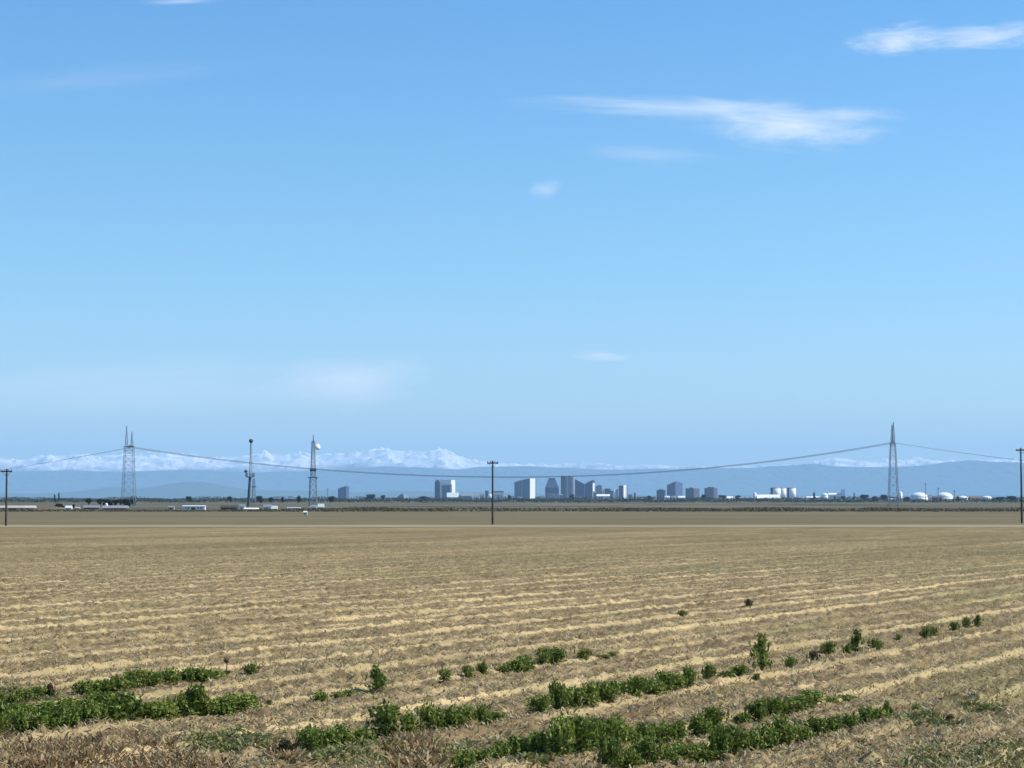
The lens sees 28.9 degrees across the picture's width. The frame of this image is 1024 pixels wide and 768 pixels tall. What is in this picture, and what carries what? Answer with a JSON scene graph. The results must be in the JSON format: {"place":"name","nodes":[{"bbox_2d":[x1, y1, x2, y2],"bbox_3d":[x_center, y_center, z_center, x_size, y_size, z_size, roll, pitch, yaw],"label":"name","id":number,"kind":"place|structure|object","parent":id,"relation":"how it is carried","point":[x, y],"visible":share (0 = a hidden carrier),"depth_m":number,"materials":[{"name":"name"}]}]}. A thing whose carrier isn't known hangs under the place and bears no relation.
{"place":"outdoors","nodes":[
{"label":"outdoors","id":0,"kind":"place"},
{"bbox_2d":[435,480,454,499],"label":"office tower","id":1,"kind":"structure","parent":0,"point":[443,488],"depth_m":9283.17,"materials":[{"name":"white concrete"}]},
{"bbox_2d":[0,527,1023,767],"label":"field","id":2,"kind":"structure","parent":0,"point":[385,537],"depth_m":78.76,"materials":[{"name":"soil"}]},
{"bbox_2d":[0,697,14,734],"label":"crop plant","id":3,"kind":"object","parent":2,"relation":"on","point":[3,715],"visible":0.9,"depth_m":37.16,"materials":[{"name":"green plant"}]},
{"bbox_2d":[5,707,34,733],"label":"crop plant","id":4,"kind":"object","parent":2,"relation":"on","point":[20,722],"visible":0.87,"depth_m":37.37,"materials":[{"name":"green plant"}]},
{"bbox_2d":[27,711,55,731],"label":"crop plant","id":5,"kind":"object","parent":2,"relation":"on","point":[36,720],"visible":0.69,"depth_m":37.56,"materials":[{"name":"green plant"}]},
{"bbox_2d":[35,698,75,729],"bbox_3d":[-8.787,6.385,38.070,0.738,0.754,0.813,-2,-4,24],"label":"crop plant","id":6,"kind":"object","parent":2,"relation":"on","point":[59,713],"visible":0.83,"depth_m":38.01,"materials":[{"name":"green plant"}]},
{"bbox_2d":[57,705,85,725],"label":"crop plant","id":7,"kind":"object","parent":2,"relation":"on","point":[73,712],"visible":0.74,"depth_m":38.33,"materials":[{"name":"green plant"}]},
{"bbox_2d":[67,678,101,693],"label":"crop plant","id":8,"kind":"object","parent":2,"relation":"on","point":[81,688],"visible":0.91,"depth_m":45.23,"materials":[{"name":"green plant"}]},
{"bbox_2d":[76,698,106,722],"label":"crop plant","id":9,"kind":"object","parent":2,"relation":"on","point":[90,710],"visible":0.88,"depth_m":38.55,"materials":[{"name":"green plant"}]},
{"bbox_2d":[79,684,116,703],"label":"crop plant","id":10,"kind":"object","parent":2,"relation":"on","point":[98,696],"visible":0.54,"depth_m":41.31,"materials":[{"name":"green plant"}]},
{"bbox_2d":[97,700,126,722],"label":"crop plant","id":11,"kind":"object","parent":2,"relation":"on","point":[102,707],"visible":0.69,"depth_m":38.94,"materials":[{"name":"green plant"}]},
{"bbox_2d":[106,674,136,691],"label":"crop plant","id":12,"kind":"object","parent":2,"relation":"on","point":[119,682],"visible":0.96,"depth_m":45.91,"materials":[{"name":"green plant"}]},
{"bbox_2d":[110,687,146,719],"bbox_3d":[-7.653,6.385,39.353,0.881,0.764,0.731,1,-3,-17],"label":"crop plant","id":13,"kind":"object","parent":2,"relation":"on","point":[124,701],"visible":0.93,"depth_m":39.23,"materials":[{"name":"green plant"}]},
{"bbox_2d":[121,664,152,685],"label":"crop plant","id":14,"kind":"object","parent":2,"relation":"on","point":[136,675],"visible":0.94,"depth_m":46.63,"materials":[{"name":"green plant"}]},
{"bbox_2d":[129,698,164,719],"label":"crop plant","id":15,"kind":"object","parent":2,"relation":"on","point":[147,708],"visible":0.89,"depth_m":39.54,"materials":[{"name":"green plant"}]},
{"bbox_2d":[142,669,169,684],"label":"crop plant","id":16,"kind":"object","parent":2,"relation":"on","point":[155,677],"visible":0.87,"depth_m":47.07,"materials":[{"name":"green plant"}]},
{"bbox_2d":[149,697,178,719],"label":"crop plant","id":17,"kind":"object","parent":2,"relation":"on","point":[168,710],"visible":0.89,"depth_m":39.84,"materials":[{"name":"green plant"}]},
{"bbox_2d":[157,666,181,683],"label":"crop plant","id":18,"kind":"object","parent":2,"relation":"on","point":[168,674],"visible":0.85,"depth_m":47.75,"materials":[{"name":"green plant"}]},
{"bbox_2d":[162,693,194,716],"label":"crop plant","id":19,"kind":"object","parent":2,"relation":"on","point":[181,696],"visible":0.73,"depth_m":40.34,"materials":[{"name":"green plant"}]},
{"bbox_2d":[176,666,200,681],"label":"crop plant","id":20,"kind":"object","parent":2,"relation":"on","point":[187,671],"visible":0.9,"depth_m":48.21,"materials":[{"name":"green plant"}]},
{"bbox_2d":[177,682,212,714],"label":"crop plant","id":21,"kind":"object","parent":2,"relation":"on","point":[195,699],"visible":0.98,"depth_m":40.52,"materials":[{"name":"green plant"}]},
{"bbox_2d":[186,666,211,681],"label":"crop plant","id":22,"kind":"object","parent":2,"relation":"on","point":[199,676],"visible":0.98,"depth_m":48.33,"materials":[{"name":"green plant"}]},
{"bbox_2d":[198,699,228,715],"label":"crop plant","id":23,"kind":"object","parent":2,"relation":"on","point":[209,704],"visible":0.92,"depth_m":40.66,"materials":[{"name":"green plant"}]},
{"bbox_2d":[0,725,450,767],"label":"dry weeds","id":24,"kind":"object","parent":2,"relation":"on","point":[85,752],"visible":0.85,"depth_m":33.60,"materials":[{"name":"beige plant"}]},
{"bbox_2d":[212,689,241,715],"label":"crop plant","id":25,"kind":"object","parent":2,"relation":"on","point":[229,699],"visible":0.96,"depth_m":40.95,"materials":[{"name":"green plant"}]},
{"bbox_2d":[226,690,258,709],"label":"crop plant","id":26,"kind":"object","parent":2,"relation":"on","point":[246,700],"visible":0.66,"depth_m":41.58,"materials":[{"name":"green plant"}]},
{"bbox_2d":[294,718,324,750],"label":"crop plant","id":27,"kind":"object","parent":2,"relation":"on","point":[309,735],"visible":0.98,"depth_m":34.65,"materials":[{"name":"green plant"}]},
{"bbox_2d":[316,726,341,745],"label":"crop plant","id":28,"kind":"object","parent":2,"relation":"on","point":[326,736],"visible":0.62,"depth_m":35.13,"materials":[{"name":"green plant"}]},
{"bbox_2d":[332,722,362,745],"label":"crop plant","id":29,"kind":"object","parent":2,"relation":"on","point":[345,733],"visible":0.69,"depth_m":35.55,"materials":[{"name":"green plant"}]},
{"bbox_2d":[348,726,376,740],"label":"crop plant","id":30,"kind":"object","parent":2,"relation":"on","point":[362,731],"visible":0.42,"depth_m":35.98,"materials":[{"name":"green plant"}]},
{"bbox_2d":[364,665,386,692],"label":"crop plant","id":31,"kind":"object","parent":2,"relation":"on","point":[378,678],"visible":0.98,"depth_m":45.54,"materials":[{"name":"green plant"}]},
{"bbox_2d":[364,692,410,737],"bbox_3d":[-2.267,6.159,36.686,0.896,0.931,0.769,-1,-3,18],"label":"crop plant","id":32,"kind":"object","parent":2,"relation":"on","point":[387,715],"visible":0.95,"depth_m":36.60,"materials":[{"name":"green plant"}]},
{"bbox_2d":[394,706,423,732],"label":"crop plant","id":33,"kind":"object","parent":2,"relation":"on","point":[410,723],"visible":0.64,"depth_m":36.87,"materials":[{"name":"green plant"}]},
{"bbox_2d":[416,695,445,730],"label":"crop plant","id":34,"kind":"object","parent":2,"relation":"on","point":[432,716],"visible":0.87,"depth_m":37.39,"materials":[{"name":"green plant"}]},
{"bbox_2d":[436,704,467,728],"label":"crop plant","id":35,"kind":"object","parent":2,"relation":"on","point":[450,718],"visible":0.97,"depth_m":37.61,"materials":[{"name":"green plant"}]},
{"bbox_2d":[446,746,476,767],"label":"crop plant","id":36,"kind":"object","parent":2,"relation":"on","point":[466,758],"visible":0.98,"depth_m":32.79,"materials":[{"name":"green plant"}]},
{"bbox_2d":[453,702,481,722],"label":"crop plant","id":37,"kind":"object","parent":2,"relation":"on","point":[469,713],"visible":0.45,"depth_m":38.21,"materials":[{"name":"green plant"}]},
{"bbox_2d":[475,703,494,725],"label":"crop plant","id":38,"kind":"object","parent":2,"relation":"on","point":[485,715],"visible":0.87,"depth_m":38.41,"materials":[{"name":"green plant"}]},
{"bbox_2d":[475,746,499,763],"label":"crop plant","id":39,"kind":"object","parent":2,"relation":"on","point":[484,753],"visible":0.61,"depth_m":33.13,"materials":[{"name":"green plant"}]},
{"bbox_2d":[490,738,517,758],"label":"crop plant","id":40,"kind":"object","parent":2,"relation":"on","point":[502,749],"visible":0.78,"depth_m":33.40,"materials":[{"name":"green plant"}]},
{"bbox_2d":[0,684,1023,767],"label":"weeds","id":41,"kind":"object","parent":2,"relation":"on","point":[227,744],"visible":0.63,"depth_m":34.92,"materials":[{"name":"green plant"}]},
{"bbox_2d":[506,731,530,753],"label":"crop plant","id":42,"kind":"object","parent":2,"relation":"on","point":[519,746],"visible":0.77,"depth_m":33.59,"materials":[{"name":"green plant"}]},
{"bbox_2d":[505,658,532,672],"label":"crop plant","id":43,"kind":"object","parent":2,"relation":"on","point":[518,664],"visible":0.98,"depth_m":51.05,"materials":[{"name":"green plant"}]},
{"bbox_2d":[517,730,550,754],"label":"crop plant","id":44,"kind":"object","parent":2,"relation":"on","point":[537,740],"visible":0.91,"depth_m":33.64,"materials":[{"name":"green plant"}]},
{"bbox_2d":[524,693,554,712],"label":"crop plant","id":45,"kind":"object","parent":2,"relation":"on","point":[541,704],"visible":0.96,"depth_m":40.68,"materials":[{"name":"green plant"}]},
{"bbox_2d":[534,646,552,663],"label":"crop plant","id":46,"kind":"object","parent":2,"relation":"on","point":[543,654],"visible":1,"depth_m":52.85,"materials":[{"name":"green plant"}]},
{"bbox_2d":[545,644,567,664],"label":"crop plant","id":47,"kind":"object","parent":2,"relation":"on","point":[557,653],"visible":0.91,"depth_m":53.34,"materials":[{"name":"green plant"}]},
{"bbox_2d":[541,710,577,755],"bbox_3d":[0.844,5.979,33.732,0.723,0.857,0.631,2,-4,-27],"label":"crop plant","id":48,"kind":"object","parent":2,"relation":"on","point":[560,731],"visible":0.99,"depth_m":33.63,"materials":[{"name":"green plant"}]},
{"bbox_2d":[547,677,573,709],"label":"crop plant","id":49,"kind":"object","parent":2,"relation":"on","point":[560,694],"visible":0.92,"depth_m":41.34,"materials":[{"name":"green plant"}]},
{"bbox_2d":[563,687,590,708],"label":"crop plant","id":50,"kind":"object","parent":2,"relation":"on","point":[578,695],"visible":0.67,"depth_m":41.76,"materials":[{"name":"green plant"}]},
{"bbox_2d":[566,713,601,751],"bbox_3d":[1.208,6.001,34.252,0.698,0.819,0.644,1,-3,-11],"label":"crop plant","id":51,"kind":"object","parent":2,"relation":"on","point":[584,728],"visible":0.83,"depth_m":34.09,"materials":[{"name":"green plant"}]},
{"bbox_2d":[573,678,600,705],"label":"crop plant","id":52,"kind":"object","parent":2,"relation":"on","point":[592,690],"visible":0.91,"depth_m":42.19,"materials":[{"name":"green plant"}]},
{"bbox_2d":[587,716,621,748],"bbox_3d":[1.537,6.146,34.890,0.652,0.674,0.726,3,-4,-42],"label":"crop plant","id":53,"kind":"object","parent":2,"relation":"on","point":[603,730],"visible":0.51,"depth_m":34.81,"materials":[{"name":"green plant"}]},
{"bbox_2d":[594,680,617,703],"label":"crop plant","id":54,"kind":"object","parent":2,"relation":"on","point":[604,689],"visible":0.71,"depth_m":42.84,"materials":[{"name":"green plant"}]},
{"bbox_2d":[593,735,625,767],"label":"crop plant","id":55,"kind":"object","parent":2,"relation":"on","point":[609,752],"visible":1,"depth_m":32.55,"materials":[{"name":"green plant"}]},
{"bbox_2d":[604,712,634,744],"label":"crop plant","id":56,"kind":"object","parent":2,"relation":"on","point":[622,731],"visible":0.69,"depth_m":35.07,"materials":[{"name":"green plant"}]},
{"bbox_2d":[607,679,631,694],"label":"crop plant","id":57,"kind":"object","parent":2,"relation":"on","point":[621,687],"visible":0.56,"depth_m":43.73,"materials":[{"name":"green plant"}]},
{"bbox_2d":[617,746,645,767],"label":"crop plant","id":58,"kind":"object","parent":2,"relation":"on","point":[630,756],"visible":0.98,"depth_m":32.65,"materials":[{"name":"green plant"}]},
{"bbox_2d":[622,672,648,697],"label":"crop plant","id":59,"kind":"object","parent":2,"relation":"on","point":[637,686],"visible":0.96,"depth_m":43.91,"materials":[{"name":"green plant"}]},
{"bbox_2d":[625,731,664,763],"bbox_3d":[2.254,6.113,33.109,0.684,0.661,0.621,-2,-4,27],"label":"crop plant","id":60,"kind":"object","parent":2,"relation":"on","point":[648,745],"visible":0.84,"depth_m":33.03,"materials":[{"name":"green plant"}]},
{"bbox_2d":[632,721,660,742],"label":"crop plant","id":61,"kind":"object","parent":2,"relation":"on","point":[653,732],"visible":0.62,"depth_m":35.89,"materials":[{"name":"green plant"}]},
{"bbox_2d":[642,676,667,694],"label":"crop plant","id":62,"kind":"object","parent":2,"relation":"on","point":[654,685],"visible":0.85,"depth_m":44.52,"materials":[{"name":"green plant"}]},
{"bbox_2d":[648,720,676,743],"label":"crop plant","id":63,"kind":"object","parent":2,"relation":"on","point":[664,730],"visible":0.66,"depth_m":36.24,"materials":[{"name":"green plant"}]},
{"bbox_2d":[651,667,677,691],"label":"crop plant","id":64,"kind":"object","parent":2,"relation":"on","point":[667,677],"visible":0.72,"depth_m":45.46,"materials":[{"name":"green plant"}]},
{"bbox_2d":[651,742,681,764],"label":"crop plant","id":65,"kind":"object","parent":2,"relation":"on","point":[669,753],"visible":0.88,"depth_m":33.13,"materials":[{"name":"green plant"}]},
{"bbox_2d":[660,719,688,740],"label":"crop plant","id":66,"kind":"object","parent":2,"relation":"on","point":[678,725],"visible":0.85,"depth_m":36.56,"materials":[{"name":"green plant"}]},
{"bbox_2d":[666,736,704,762],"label":"crop plant","id":67,"kind":"object","parent":2,"relation":"on","point":[685,750],"visible":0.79,"depth_m":33.55,"materials":[{"name":"green plant"}]},
{"bbox_2d":[682,664,698,687],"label":"crop plant","id":68,"kind":"object","parent":2,"relation":"on","point":[689,673],"visible":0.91,"depth_m":46.30,"materials":[{"name":"green plant"}]},
{"bbox_2d":[684,713,713,736],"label":"crop plant","id":69,"kind":"object","parent":2,"relation":"on","point":[697,725],"visible":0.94,"depth_m":37.43,"materials":[{"name":"green plant"}]},
{"bbox_2d":[683,742,721,762],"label":"crop plant","id":70,"kind":"object","parent":2,"relation":"on","point":[704,752],"visible":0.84,"depth_m":33.74,"materials":[{"name":"green plant"}]},
{"bbox_2d":[698,705,729,728],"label":"crop plant","id":71,"kind":"object","parent":2,"relation":"on","point":[715,715],"visible":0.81,"depth_m":38.24,"materials":[{"name":"green plant"}]},
{"bbox_2d":[704,721,734,755],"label":"crop plant","id":72,"kind":"object","parent":2,"relation":"on","point":[718,738],"visible":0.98,"depth_m":33.96,"materials":[{"name":"green plant"}]},
{"bbox_2d":[720,722,753,754],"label":"crop plant","id":73,"kind":"object","parent":2,"relation":"on","point":[738,736],"visible":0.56,"depth_m":34.38,"materials":[{"name":"green plant"}]},
{"bbox_2d":[736,727,769,750],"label":"crop plant","id":74,"kind":"object","parent":2,"relation":"on","point":[757,740],"visible":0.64,"depth_m":34.73,"materials":[{"name":"green plant"}]},
{"bbox_2d":[744,697,772,719],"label":"crop plant","id":75,"kind":"object","parent":2,"relation":"on","point":[757,708],"visible":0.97,"depth_m":39.99,"materials":[{"name":"green plant"}]},
{"bbox_2d":[748,632,774,669],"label":"crop plant","id":76,"kind":"object","parent":2,"relation":"on","point":[759,649],"visible":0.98,"depth_m":50.61,"materials":[{"name":"green plant"}]},
{"bbox_2d":[754,716,782,750],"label":"crop plant","id":77,"kind":"object","parent":2,"relation":"on","point":[771,736],"visible":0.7,"depth_m":35.26,"materials":[{"name":"green plant"}]},
{"bbox_2d":[760,695,787,716],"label":"crop plant","id":78,"kind":"object","parent":2,"relation":"on","point":[774,706],"visible":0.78,"depth_m":40.80,"materials":[{"name":"green plant"}]},
{"bbox_2d":[765,714,801,746],"bbox_3d":[4.837,6.266,35.698,0.692,0.673,0.612,0,-3,-6],"label":"crop plant","id":79,"kind":"object","parent":2,"relation":"on","point":[788,730],"visible":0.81,"depth_m":35.62,"materials":[{"name":"green plant"}]},
{"bbox_2d":[778,698,804,713],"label":"crop plant","id":80,"kind":"object","parent":2,"relation":"on","point":[792,704],"visible":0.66,"depth_m":41.40,"materials":[{"name":"green plant"}]},
{"bbox_2d":[786,690,818,709],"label":"crop plant","id":81,"kind":"object","parent":2,"relation":"on","point":[804,700],"visible":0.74,"depth_m":42.08,"materials":[{"name":"green plant"}]},
{"bbox_2d":[791,724,816,743],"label":"crop plant","id":82,"kind":"object","parent":2,"relation":"on","point":[804,733],"visible":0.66,"depth_m":36.34,"materials":[{"name":"green plant"}]},
{"bbox_2d":[798,712,834,735],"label":"crop plant","id":83,"kind":"object","parent":2,"relation":"on","point":[815,723],"visible":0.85,"depth_m":37.59,"materials":[{"name":"green plant"}]},
{"bbox_2d":[817,714,846,731],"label":"crop plant","id":84,"kind":"object","parent":2,"relation":"on","point":[836,719],"visible":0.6,"depth_m":38.21,"materials":[{"name":"green plant"}]},
{"bbox_2d":[838,713,862,728],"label":"crop plant","id":85,"kind":"object","parent":2,"relation":"on","point":[850,721],"visible":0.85,"depth_m":38.86,"materials":[{"name":"green plant"}]},
{"bbox_2d":[848,627,865,652],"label":"crop plant","id":86,"kind":"object","parent":2,"relation":"on","point":[856,639],"visible":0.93,"depth_m":58.21,"materials":[{"name":"green plant"}]},
{"bbox_2d":[852,702,878,722],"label":"crop plant","id":87,"kind":"object","parent":2,"relation":"on","point":[867,713],"visible":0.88,"depth_m":39.55,"materials":[{"name":"green plant"}]},
{"bbox_2d":[0,460,1023,494],"bbox_3d":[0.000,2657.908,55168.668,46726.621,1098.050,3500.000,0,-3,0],"label":"foothills","id":88,"kind":"structure","parent":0,"point":[972,477],"depth_m":54591.87,"materials":[{"name":"blue"}]},
{"bbox_2d":[0,499,1023,524],"bbox_3d":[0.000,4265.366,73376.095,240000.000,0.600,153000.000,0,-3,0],"label":"ground","id":89,"kind":"structure","parent":0,"point":[509,517],"depth_m":548.67,"materials":[{"name":"soil"}]},
{"bbox_2d":[121,426,135,505],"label":"transmission tower","id":90,"kind":"structure","parent":89,"relation":"on","point":[132,450],"depth_m":1247.42,"materials":[{"name":"metal"}]},
{"bbox_2d":[133,443,889,476],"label":"power line","id":91,"kind":"object","parent":90,"relation":"hanging from","point":[556,476],"visible":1,"depth_m":1192.66,"materials":[{"name":"metal"}]},
{"bbox_2d":[136,442,890,476],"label":"power line","id":92,"kind":"object","parent":90,"relation":"hanging from","point":[520,476],"visible":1,"depth_m":1203.62,"materials":[{"name":"metal"}]},
{"bbox_2d":[308,435,319,505],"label":"dish tower","id":93,"kind":"structure","parent":89,"relation":"on","point":[317,446],"depth_m":1248.37,"materials":[{"name":"metal"}]},
{"bbox_2d":[0,496,1023,502],"bbox_3d":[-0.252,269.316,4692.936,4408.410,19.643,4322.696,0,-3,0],"label":"woodland","id":94,"kind":"object","parent":89,"relation":"on","point":[433,500],"visible":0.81,"depth_m":3285.32,"materials":[{"name":"green plant"}]},
{"bbox_2d":[0,507,1023,511],"bbox_3d":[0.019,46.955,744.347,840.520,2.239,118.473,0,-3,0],"label":"ditch weeds","id":95,"kind":"object","parent":89,"relation":"on","point":[613,509],"visible":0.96,"depth_m":727.60,"materials":[{"name":"green plant"}]},
{"bbox_2d":[514,478,535,499],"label":"office tower","id":96,"kind":"structure","parent":89,"relation":"on","point":[525,488],"depth_m":10007.86,"materials":[{"name":"blue metal"}]},
{"bbox_2d":[561,476,574,497],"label":"office tower","id":97,"kind":"structure","parent":89,"relation":"on","point":[567,486],"depth_m":10001.42,"materials":[{"name":"stone"}]},
{"bbox_2d":[667,481,682,499],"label":"office tower","id":98,"kind":"structure","parent":89,"relation":"on","point":[675,488],"depth_m":9601.55,"materials":[{"name":"blue metal"}]},
{"bbox_2d":[887,422,899,506],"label":"transmission tower","id":99,"kind":"structure","parent":89,"relation":"on","point":[890,461],"depth_m":1148.13,"materials":[{"name":"metal"}]},
{"bbox_2d":[128,443,892,477],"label":"power line","id":100,"kind":"object","parent":99,"relation":"attached to","point":[511,477],"visible":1,"depth_m":1192.30,"materials":[{"name":"metal"}]},
{"bbox_2d":[0,447,1023,471],"bbox_3d":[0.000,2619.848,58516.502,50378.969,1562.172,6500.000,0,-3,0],"label":"snowy mountains","id":101,"kind":"structure","parent":0,"point":[439,458],"depth_m":58273.71,"materials":[{"name":"white snow"}]},
{"bbox_2d":[0,482,1023,498],"bbox_3d":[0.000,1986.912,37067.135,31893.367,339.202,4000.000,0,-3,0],"label":"hills","id":102,"kind":"structure","parent":0,"point":[180,490],"depth_m":36371.96,"materials":[{"name":"blue"}]},
{"bbox_2d":[0,525,1023,526],"bbox_3d":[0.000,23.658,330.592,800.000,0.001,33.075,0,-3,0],"label":"dirt track","id":103,"kind":"structure","parent":0,"point":[512,526],"depth_m":324.31,"materials":[{"name":"brown soil"}]},
{"bbox_2d":[0,0,1023,465],"label":"sky","id":104,"kind":"structure","parent":0,"point":[549,232],"materials":[{"name":"blue"}]},
{"bbox_2d":[545,478,558,498],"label":"office tower","id":105,"kind":"structure","parent":0,"point":[551,488],"depth_m":10185.73,"materials":[{"name":"blue glass"}]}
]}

